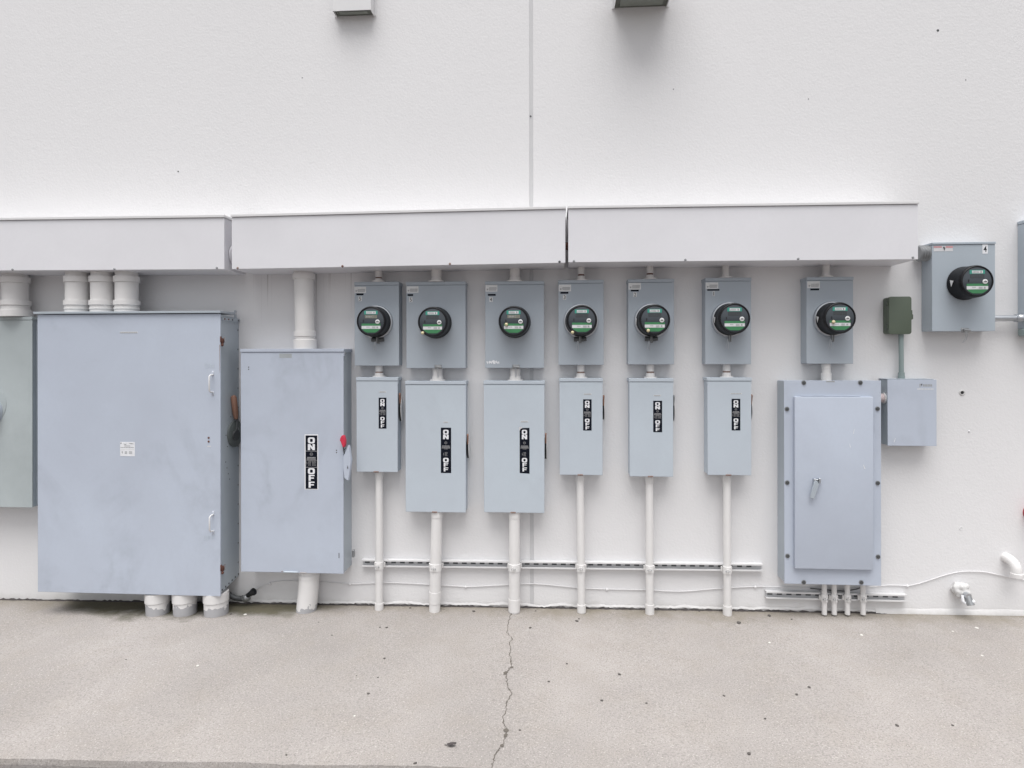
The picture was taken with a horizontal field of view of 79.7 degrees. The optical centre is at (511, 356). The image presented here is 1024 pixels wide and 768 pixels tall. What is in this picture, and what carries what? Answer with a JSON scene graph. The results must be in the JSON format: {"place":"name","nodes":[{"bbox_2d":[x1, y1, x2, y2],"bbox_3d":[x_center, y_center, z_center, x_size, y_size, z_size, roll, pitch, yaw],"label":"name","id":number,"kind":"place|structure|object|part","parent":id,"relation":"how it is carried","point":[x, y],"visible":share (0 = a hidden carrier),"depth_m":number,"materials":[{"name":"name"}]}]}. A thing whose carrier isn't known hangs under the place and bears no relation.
{"place":"outdoors","nodes":[
{"label":"outdoors","id":0,"kind":"place"},
{"bbox_2d":[0,764,97,767],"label":"ground","id":1,"kind":"structure","parent":0,"point":[23,766],"depth_m":2.14,"materials":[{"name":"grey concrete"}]},
{"bbox_2d":[0,0,1023,615],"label":"building","id":2,"kind":"structure","parent":1,"relation":"on","point":[228,108],"depth_m":3.38,"materials":[{"name":"white paint"}]},
{"bbox_2d":[0,317,37,507],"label":"electrical cabinet","id":3,"kind":"object","parent":2,"relation":"attached to","point":[18,411],"visible":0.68,"depth_m":3.48,"materials":[{"name":"metal"}]},
{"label":"door","id":4,"kind":"part","parent":3,"relation":"part of","materials":[{"name":"paint"}]},
{"bbox_2d":[0,273,33,316],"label":"conduit","id":5,"kind":"object","parent":3,"relation":"on","point":[15,301],"visible":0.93,"depth_m":3.46,"materials":[{"name":"white plastic"}]},
{"bbox_2d":[0,215,245,275],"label":"wireway","id":6,"kind":"object","parent":2,"relation":"attached to","point":[145,245],"visible":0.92,"depth_m":3.32,"materials":[{"name":"white paint"}]},
{"bbox_2d":[229,246,231,263],"bbox_3d":[-1.508,-0.554,3.377,0.041,0.116,0.116,0,0,4],"label":"pipe nipple","id":7,"kind":"object","parent":6,"relation":"attached to","point":[230,253],"visible":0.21,"depth_m":3.33,"materials":[{"name":"white paint"}]},
{"bbox_2d":[33,310,240,595],"bbox_3d":[-2.076,0.518,3.436,1.085,1.554,0.257,0,0,4],"label":"electrical cabinet","id":8,"kind":"object","parent":2,"relation":"attached to","point":[139,432],"visible":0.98,"depth_m":3.34,"materials":[{"name":"metal"}]},
{"bbox_2d":[63,271,89,311],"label":"conduit","id":9,"kind":"object","parent":8,"relation":"on","point":[77,290],"visible":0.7,"depth_m":3.39,"materials":[{"name":"white plastic"}]},
{"bbox_2d":[88,271,113,310],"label":"conduit","id":10,"kind":"object","parent":8,"relation":"on","point":[101,290],"visible":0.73,"depth_m":3.38,"materials":[{"name":"white plastic"}]},
{"bbox_2d":[113,271,140,310],"bbox_3d":[-2.147,-0.357,3.419,0.132,0.238,0.132,0,0,4],"label":"conduit","id":11,"kind":"object","parent":8,"relation":"on","point":[126,290],"visible":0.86,"depth_m":3.37,"materials":[{"name":"white plastic"}]},
{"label":"door","id":12,"kind":"part","parent":8,"relation":"part of","materials":[{"name":"blue paint"}]},
{"bbox_2d":[229,588,256,602],"bbox_3d":[-1.527,1.346,3.459,0.180,0.084,0.053,0,0,4],"label":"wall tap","id":13,"kind":"object","parent":2,"relation":"attached to","point":[247,596],"depth_m":3.45,"materials":[{"name":"metal"}]},
{"bbox_2d":[240,349,354,573],"bbox_3d":[-1.173,0.570,3.401,0.628,1.222,0.168,0,0,4],"label":"switch box","id":14,"kind":"object","parent":2,"relation":"attached to","point":[296,495],"visible":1,"depth_m":3.35,"materials":[{"name":"blue paint"}]},
{"bbox_2d":[241,352,343,573],"bbox_3d":[-1.201,0.580,3.349,0.576,1.203,0.005,0,0,4],"label":"door","id":15,"kind":"structure","parent":14,"relation":"in","point":[286,525],"depth_m":3.35,"materials":[{"name":"blue paint"}]},
{"bbox_2d":[292,271,316,348],"bbox_3d":[-1.152,-0.270,3.408,0.131,0.465,0.125,0,0,4],"label":"conduit","id":16,"kind":"object","parent":14,"relation":"on","point":[304,333],"visible":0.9,"depth_m":3.36,"materials":[{"name":"white plastic"}]},
{"bbox_2d":[332,0,375,17],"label":"vent hood","id":17,"kind":"object","parent":2,"relation":"attached to","point":[352,7],"visible":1,"depth_m":3.40,"materials":[{"name":"white paint"}]},
{"bbox_2d":[354,282,402,365],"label":"meter box","id":18,"kind":"object","parent":2,"relation":"attached to","point":[378,323],"visible":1,"depth_m":3.37,"materials":[{"name":"grey paint"}]},
{"bbox_2d":[372,271,385,281],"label":"pipe stub","id":19,"kind":"object","parent":18,"relation":"on","point":[378,276],"visible":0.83,"depth_m":3.39,"materials":[{"name":"white plastic"}]},
{"bbox_2d":[356,377,402,472],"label":"switch box","id":20,"kind":"object","parent":2,"relation":"attached to","point":[379,409],"visible":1,"depth_m":3.36,"materials":[{"name":"grey paint"}]},
{"bbox_2d":[356,381,397,471],"bbox_3d":[-0.740,0.385,3.363,0.230,0.498,0.004,0,0,4],"label":"door","id":21,"kind":"structure","parent":20,"relation":"in","point":[377,449],"depth_m":3.36,"materials":[{"name":"grey paint"}]},
{"bbox_2d":[372,366,385,376],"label":"pipe stub","id":22,"kind":"object","parent":20,"relation":"on","point":[379,371],"visible":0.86,"depth_m":3.40,"materials":[{"name":"white plastic"}]},
{"bbox_2d":[231,206,565,274],"bbox_3d":[-0.603,-0.617,3.327,1.778,0.306,0.244,0,0,4],"label":"wireway","id":23,"kind":"object","parent":2,"relation":"attached to","point":[486,239],"visible":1,"depth_m":3.21,"materials":[{"name":"white paint"}]},
{"bbox_2d":[405,380,469,512],"bbox_3d":[-0.407,0.493,3.384,0.348,0.717,0.101,0,0,4],"label":"switch box","id":24,"kind":"object","parent":2,"relation":"attached to","point":[437,445],"visible":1,"depth_m":3.34,"materials":[{"name":"grey paint"}]},
{"bbox_2d":[406,385,465,512],"bbox_3d":[-0.416,0.502,3.342,0.332,0.694,0.004,0,0,4],"label":"door","id":25,"kind":"structure","parent":24,"relation":"in","point":[428,489],"depth_m":3.34,"materials":[{"name":"grey paint"}]},
{"bbox_2d":[430,368,444,380],"bbox_3d":[-0.411,0.098,3.391,0.086,0.083,0.086,0,0,4],"label":"pipe stub","id":26,"kind":"object","parent":24,"relation":"on","point":[435,377],"visible":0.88,"depth_m":3.37,"materials":[{"name":"white plastic"}]},
{"bbox_2d":[406,281,467,376],"bbox_3d":[-0.417,-0.144,3.334,0.329,0.526,0.201,0,0,4],"label":"meter box","id":27,"kind":"object","parent":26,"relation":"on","point":[436,325],"visible":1,"depth_m":3.35,"materials":[{"name":"grey paint"}]},
{"bbox_2d":[428,270,444,281],"bbox_3d":[-0.416,-0.461,3.385,0.095,0.106,0.094,0,0,4],"label":"pipe stub","id":28,"kind":"object","parent":27,"relation":"on","point":[436,275],"visible":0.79,"depth_m":3.36,"materials":[{"name":"white plastic"}]},
{"bbox_2d":[483,380,546,512],"bbox_3d":[0.020,0.490,3.356,0.344,0.715,0.101,0,0,4],"label":"switch box","id":29,"kind":"object","parent":2,"relation":"attached to","point":[513,446],"visible":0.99,"depth_m":3.31,"materials":[{"name":"grey paint"}]},
{"bbox_2d":[484,384,544,512],"bbox_3d":[0.011,0.498,3.313,0.327,0.692,0.004,0,0,4],"label":"door","id":30,"kind":"structure","parent":29,"relation":"in","point":[506,489],"depth_m":3.31,"materials":[{"name":"grey paint"}]},
{"bbox_2d":[508,368,522,380],"bbox_3d":[0.018,0.099,3.363,0.086,0.080,0.086,0,0,4],"label":"pipe stub","id":31,"kind":"object","parent":29,"relation":"on","point":[513,377],"visible":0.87,"depth_m":3.34,"materials":[{"name":"white plastic"}]},
{"bbox_2d":[485,281,543,376],"bbox_3d":[0.013,-0.144,3.306,0.321,0.523,0.201,0,0,4],"label":"meter box","id":32,"kind":"object","parent":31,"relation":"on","point":[514,324],"visible":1,"depth_m":3.32,"materials":[{"name":"grey paint"}]},
{"bbox_2d":[507,268,522,280],"bbox_3d":[0.017,-0.461,3.356,0.095,0.111,0.094,0,0,4],"label":"pipe stub","id":33,"kind":"object","parent":32,"relation":"on","point":[514,274],"visible":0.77,"depth_m":3.33,"materials":[{"name":"white plastic"}]},
{"bbox_2d":[362,558,762,571],"bbox_3d":[0.253,1.147,3.375,2.194,0.062,0.029,0,0,4],"label":"strut channel","id":34,"kind":"object","parent":2,"relation":"attached to","point":[591,565],"visible":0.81,"depth_m":3.37,"materials":[{"name":"white paint"}]},
{"bbox_2d":[374,561,384,569],"bbox_3d":[-0.738,1.160,3.402,0.062,0.040,0.058,0,0,4],"label":"pipe clamp","id":35,"kind":"object","parent":34,"relation":"attached to","point":[379,566],"visible":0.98,"depth_m":3.39,"materials":[{"name":"white metal"}]},
{"bbox_2d":[429,562,443,571],"bbox_3d":[-0.422,1.157,3.371,0.081,0.040,0.076,0,0,4],"label":"pipe clamp","id":36,"kind":"object","parent":34,"relation":"attached to","point":[436,568],"visible":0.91,"depth_m":3.35,"materials":[{"name":"white metal"}]},
{"bbox_2d":[507,563,521,572],"bbox_3d":[0.013,1.149,3.342,0.080,0.040,0.075,0,0,4],"label":"pipe clamp","id":37,"kind":"object","parent":34,"relation":"attached to","point":[514,568],"visible":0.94,"depth_m":3.32,"materials":[{"name":"white metal"}]},
{"bbox_2d":[575,564,586,572],"bbox_3d":[0.375,1.148,3.329,0.060,0.040,0.056,0,0,4],"label":"pipe clamp","id":38,"kind":"object","parent":34,"relation":"attached to","point":[581,568],"visible":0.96,"depth_m":3.31,"materials":[{"name":"white metal"}]},
{"bbox_2d":[643,564,654,573],"bbox_3d":[0.742,1.145,3.304,0.060,0.040,0.056,0,0,4],"label":"pipe clamp","id":39,"kind":"object","parent":34,"relation":"attached to","point":[649,569],"visible":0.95,"depth_m":3.29,"materials":[{"name":"white metal"}]},
{"bbox_2d":[721,566,731,574],"bbox_3d":[1.151,1.141,3.277,0.059,0.040,0.055,0,0,4],"label":"pipe clamp","id":40,"kind":"object","parent":34,"relation":"attached to","point":[726,570],"visible":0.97,"depth_m":3.26,"materials":[{"name":"white metal"}]},
{"bbox_2d":[558,280,603,364],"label":"meter box","id":41,"kind":"object","parent":2,"relation":"attached to","point":[580,322],"visible":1,"depth_m":3.30,"materials":[{"name":"grey paint"}]},
{"bbox_2d":[575,267,587,279],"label":"pipe stub","id":42,"kind":"object","parent":41,"relation":"on","point":[581,273],"visible":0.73,"depth_m":3.32,"materials":[{"name":"white plastic"}]},
{"bbox_2d":[559,378,604,475],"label":"switch box","id":43,"kind":"object","parent":2,"relation":"attached to","point":[582,408],"visible":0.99,"depth_m":3.29,"materials":[{"name":"grey paint"}]},
{"bbox_2d":[574,365,586,377],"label":"pipe stub","id":44,"kind":"object","parent":43,"relation":"on","point":[580,373],"visible":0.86,"depth_m":3.32,"materials":[{"name":"white plastic"}]},
{"bbox_2d":[560,382,602,474],"bbox_3d":[0.370,0.387,3.290,0.229,0.499,0.004,0,0,4],"label":"door","id":45,"kind":"structure","parent":43,"relation":"in","point":[581,451],"depth_m":3.29,"materials":[{"name":"grey paint"}]},
{"bbox_2d":[256,571,1023,591],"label":"cable","id":46,"kind":"object","parent":2,"relation":"attached to","point":[606,589],"visible":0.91,"depth_m":3.35,"materials":[{"name":"white plastic"}]},
{"bbox_2d":[612,0,668,9],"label":"vent hood","id":47,"kind":"object","parent":2,"relation":"attached to","point":[630,3],"visible":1,"depth_m":3.32,"materials":[{"name":"white paint"}]},
{"bbox_2d":[626,279,673,363],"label":"meter box","id":48,"kind":"object","parent":2,"relation":"attached to","point":[650,321],"visible":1,"depth_m":3.27,"materials":[{"name":"grey paint"}]},
{"bbox_2d":[643,266,656,278],"bbox_3d":[0.744,-0.468,3.308,0.074,0.109,0.073,0,0,4],"label":"pipe stub","id":49,"kind":"object","parent":48,"relation":"on","point":[649,272],"visible":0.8,"depth_m":3.29,"materials":[{"name":"white plastic"}]},
{"bbox_2d":[627,378,674,476],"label":"switch box","id":50,"kind":"object","parent":2,"relation":"attached to","point":[651,410],"visible":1,"depth_m":3.26,"materials":[{"name":"grey paint"}]},
{"bbox_2d":[644,364,656,377],"bbox_3d":[0.747,0.080,3.315,0.070,0.084,0.069,0,0,4],"label":"pipe stub","id":51,"kind":"object","parent":50,"relation":"on","point":[650,373],"visible":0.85,"depth_m":3.30,"materials":[{"name":"white plastic"}]},
{"bbox_2d":[629,382,672,476],"bbox_3d":[0.741,0.389,3.265,0.230,0.504,0.004,0,0,4],"label":"door","id":52,"kind":"structure","parent":50,"relation":"in","point":[650,452],"depth_m":3.26,"materials":[{"name":"grey paint"}]},
{"bbox_2d":[701,278,750,363],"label":"meter box","id":53,"kind":"object","parent":2,"relation":"attached to","point":[726,320],"visible":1,"depth_m":3.25,"materials":[{"name":"grey paint"}]},
{"bbox_2d":[719,266,732,277],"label":"pipe stub","id":54,"kind":"object","parent":53,"relation":"on","point":[725,272],"visible":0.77,"depth_m":3.27,"materials":[{"name":"white plastic"}]},
{"bbox_2d":[703,377,752,475],"bbox_3d":[1.156,0.372,3.280,0.243,0.518,0.101,0,0,4],"label":"switch box","id":55,"kind":"object","parent":2,"relation":"attached to","point":[728,409],"visible":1,"depth_m":3.24,"materials":[{"name":"grey paint"}]},
{"bbox_2d":[720,364,732,376],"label":"pipe stub","id":56,"kind":"object","parent":55,"relation":"on","point":[726,372],"visible":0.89,"depth_m":3.27,"materials":[{"name":"white plastic"}]},
{"bbox_2d":[707,381,750,474],"bbox_3d":[1.147,0.380,3.239,0.227,0.496,0.004,0,0,4],"label":"door","id":57,"kind":"structure","parent":55,"relation":"in","point":[728,450],"depth_m":3.24,"materials":[{"name":"grey paint"}]},
{"bbox_2d":[567,201,918,268],"bbox_3d":[1.158,-0.626,3.211,1.733,0.294,0.244,0,0,4],"label":"wireway","id":58,"kind":"object","parent":2,"relation":"attached to","point":[837,234],"visible":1,"depth_m":3.10,"materials":[{"name":"white paint"}]},
{"bbox_2d":[800,277,855,363],"bbox_3d":[1.665,-0.188,3.197,0.239,0.454,0.201,0,0,4],"label":"meter box","id":59,"kind":"object","parent":2,"relation":"attached to","point":[828,317],"visible":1,"depth_m":3.21,"materials":[{"name":"grey paint"}]},
{"bbox_2d":[819,265,833,276],"bbox_3d":[1.662,-0.470,3.248,0.074,0.107,0.073,0,0,4],"label":"pipe stub","id":60,"kind":"object","parent":59,"relation":"on","point":[825,270],"visible":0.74,"depth_m":3.23,"materials":[{"name":"white plastic"}]},
{"bbox_2d":[777,380,880,585],"bbox_3d":[1.669,0.658,3.220,0.488,1.066,0.154,0,0,4],"label":"panelboard","id":61,"kind":"object","parent":2,"relation":"attached to","point":[829,477],"visible":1,"depth_m":3.17,"materials":[{"name":"blue paint"}]},
{"bbox_2d":[821,364,831,380],"bbox_3d":[1.663,0.084,3.248,0.053,0.102,0.052,0,0,4],"label":"pipe stub","id":62,"kind":"object","parent":61,"relation":"on","point":[826,374],"visible":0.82,"depth_m":3.23,"materials":[{"name":"white plastic"}]},
{"bbox_2d":[793,396,872,569],"bbox_3d":[1.664,0.655,3.166,0.393,0.892,0.046,0,0,4],"label":"door","id":63,"kind":"structure","parent":61,"relation":"in","point":[833,436],"depth_m":3.17,"materials":[{"name":"blue paint"}]},
{"bbox_2d":[765,590,906,601],"bbox_3d":[1.727,1.280,3.278,0.726,0.039,0.029,0,0,4],"label":"strut channel","id":64,"kind":"object","parent":2,"relation":"attached to","point":[814,595],"visible":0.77,"depth_m":3.27,"materials":[{"name":"white paint"}]},
{"bbox_2d":[819,593,827,602],"bbox_3d":[1.656,1.282,3.249,0.046,0.040,0.042,0,0,4],"label":"pipe clamp","id":65,"kind":"object","parent":64,"relation":"attached to","point":[823,598],"visible":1,"depth_m":3.24,"materials":[{"name":"white metal"}]},
{"bbox_2d":[829,594,837,602],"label":"pipe clamp","id":66,"kind":"object","parent":64,"relation":"attached to","point":[833,598],"visible":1,"depth_m":3.24,"materials":[{"name":"white metal"}]},
{"bbox_2d":[810,587,859,591],"bbox_3d":[1.730,1.243,3.276,0.266,0.026,0.011,0,0,4],"label":"loose wire","id":67,"kind":"object","parent":64,"relation":"on","point":[837,590],"visible":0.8,"depth_m":3.27,"materials":[{"name":"metal"}]},
{"bbox_2d":[842,593,850,602],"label":"pipe clamp","id":68,"kind":"object","parent":64,"relation":"attached to","point":[846,598],"visible":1,"depth_m":3.23,"materials":[{"name":"white metal"}]},
{"bbox_2d":[857,593,866,602],"bbox_3d":[1.854,1.276,3.236,0.046,0.040,0.041,0,0,4],"label":"pipe clamp","id":69,"kind":"object","parent":64,"relation":"attached to","point":[861,598],"visible":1,"depth_m":3.23,"materials":[{"name":"white metal"}]},
{"bbox_2d":[883,296,912,333],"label":"junction box","id":70,"kind":"object","parent":2,"relation":"attached to","point":[897,315],"visible":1,"depth_m":3.21,"materials":[{"name":"green paint"}]},
{"bbox_2d":[879,378,936,445],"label":"junction box","id":71,"kind":"object","parent":2,"relation":"attached to","point":[909,412],"visible":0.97,"depth_m":3.19,"materials":[{"name":"blue paint"}]},
{"bbox_2d":[881,393,886,402],"bbox_3d":[1.950,0.220,3.234,0.050,0.056,0.056,0,0,4],"label":"pipe nipple","id":72,"kind":"object","parent":71,"relation":"attached to","point":[883,398],"visible":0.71,"depth_m":3.21,"materials":[{"name":"white plastic"}]},
{"bbox_2d":[898,334,904,378],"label":"conduit","id":73,"kind":"object","parent":71,"relation":"on","point":[901,373],"visible":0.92,"depth_m":3.23,"materials":[{"name":"grey metal"}]},
{"bbox_2d":[922,242,995,342],"bbox_3d":[2.325,-0.328,3.153,0.313,0.519,0.202,0,0,4],"label":"meter box","id":74,"kind":"object","parent":2,"relation":"attached to","point":[958,286],"visible":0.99,"depth_m":3.16,"materials":[{"name":"paint"}]},
{"bbox_2d":[916,245,931,260],"bbox_3d":[2.154,-0.539,3.215,0.053,0.084,0.084,0,0,4],"label":"pipe nipple","id":75,"kind":"object","parent":74,"relation":"attached to","point":[924,252],"visible":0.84,"depth_m":3.19,"materials":[{"name":"metal"}]},
{"bbox_2d":[959,390,964,395],"bbox_3d":[2.384,0.193,3.249,0.034,0.034,0.007,0,0,4],"label":"wall plug","id":76,"kind":"object","parent":2,"relation":"attached to","point":[961,392],"depth_m":3.25,"materials":[{"name":"black plastic"}]},
{"bbox_2d":[950,581,974,605],"bbox_3d":[2.361,1.243,3.211,0.089,0.106,0.114,0,0,4],"label":"wall tap","id":77,"kind":"object","parent":2,"relation":"attached to","point":[961,590],"depth_m":3.20,"materials":[{"name":"metal"}]},
{"bbox_2d":[1000,553,1023,578],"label":"pipe elbow","id":78,"kind":"object","parent":2,"relation":"attached to","point":[1014,564],"visible":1,"depth_m":3.17,"materials":[{"name":"white plastic"}]},
{"bbox_2d":[1017,220,1023,335],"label":"electrical cabinet","id":79,"kind":"object","parent":2,"relation":"attached to","point":[1020,224],"visible":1,"depth_m":3.20,"materials":[{"name":"metal"}]},
{"bbox_2d":[995,314,1023,321],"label":"conduit","id":80,"kind":"object","parent":79,"relation":"attached to","point":[1017,318],"visible":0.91,"depth_m":3.18,"materials":[{"name":"metal"}]},
{"bbox_2d":[0,600,1023,767],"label":"pavement","id":81,"kind":"structure","parent":0,"point":[265,685],"depth_m":2.58,"materials":[{"name":"concrete"}]},
{"bbox_2d":[144,594,170,616],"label":"conduit","id":82,"kind":"object","parent":81,"relation":"on","point":[157,605],"visible":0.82,"depth_m":3.34,"materials":[{"name":"white plastic"}]},
{"bbox_2d":[172,595,197,616],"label":"conduit","id":83,"kind":"object","parent":81,"relation":"on","point":[184,605],"visible":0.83,"depth_m":3.33,"materials":[{"name":"white plastic"}]},
{"bbox_2d":[203,587,228,617],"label":"conduit","id":84,"kind":"object","parent":81,"relation":"on","point":[216,606],"visible":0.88,"depth_m":3.32,"materials":[{"name":"white plastic"}]},
{"bbox_2d":[296,573,319,613],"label":"conduit","id":85,"kind":"object","parent":81,"relation":"on","point":[308,591],"visible":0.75,"depth_m":3.36,"materials":[{"name":"white plastic"}]},
{"bbox_2d":[375,472,383,610],"bbox_3d":[-0.738,1.025,3.406,0.049,0.778,0.048,0,0,4],"label":"conduit","id":86,"kind":"object","parent":81,"relation":"on","point":[379,602],"visible":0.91,"depth_m":3.39,"materials":[{"name":"white plastic"}]},
{"bbox_2d":[429,512,442,612],"bbox_3d":[-0.418,1.130,3.375,0.078,0.562,0.066,0,0,4],"label":"conduit","id":87,"kind":"object","parent":81,"relation":"on","point":[435,559],"visible":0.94,"depth_m":3.35,"materials":[{"name":"white plastic"}]},
{"bbox_2d":[508,513,519,613],"bbox_3d":[0.013,1.123,3.346,0.067,0.555,0.064,0,0,4],"label":"conduit","id":88,"kind":"object","parent":81,"relation":"on","point":[514,559],"visible":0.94,"depth_m":3.32,"materials":[{"name":"white plastic"}]},
{"bbox_2d":[576,475,585,613],"bbox_3d":[0.374,1.014,3.333,0.053,0.753,0.047,0,0,4],"label":"conduit","id":89,"kind":"object","parent":81,"relation":"on","point":[581,606],"visible":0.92,"depth_m":3.31,"materials":[{"name":"white plastic"}]},
{"bbox_2d":[645,476,653,614],"bbox_3d":[0.743,1.018,3.308,0.048,0.752,0.048,0,0,4],"label":"conduit","id":90,"kind":"object","parent":81,"relation":"on","point":[649,603],"visible":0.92,"depth_m":3.29,"materials":[{"name":"white plastic"}]},
{"bbox_2d":[722,475,731,615],"bbox_3d":[1.151,1.006,3.281,0.048,0.754,0.047,0,0,4],"label":"conduit","id":91,"kind":"object","parent":81,"relation":"on","point":[727,605],"visible":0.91,"depth_m":3.26,"materials":[{"name":"white plastic"}]},
{"bbox_2d":[822,584,826,614],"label":"conduit","id":92,"kind":"object","parent":81,"relation":"on","point":[824,605],"visible":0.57,"depth_m":3.24,"materials":[{"name":"white plastic"}]},
{"bbox_2d":[831,585,836,614],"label":"conduit","id":93,"kind":"object","parent":81,"relation":"on","point":[833,605],"visible":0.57,"depth_m":3.24,"materials":[{"name":"white plastic"}]},
{"bbox_2d":[845,585,849,614],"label":"conduit","id":94,"kind":"object","parent":81,"relation":"on","point":[847,605],"visible":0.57,"depth_m":3.23,"materials":[{"name":"white plastic"}]},
{"bbox_2d":[860,585,865,614],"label":"conduit","id":95,"kind":"object","parent":81,"relation":"on","point":[862,604],"visible":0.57,"depth_m":3.23,"materials":[{"name":"white plastic"}]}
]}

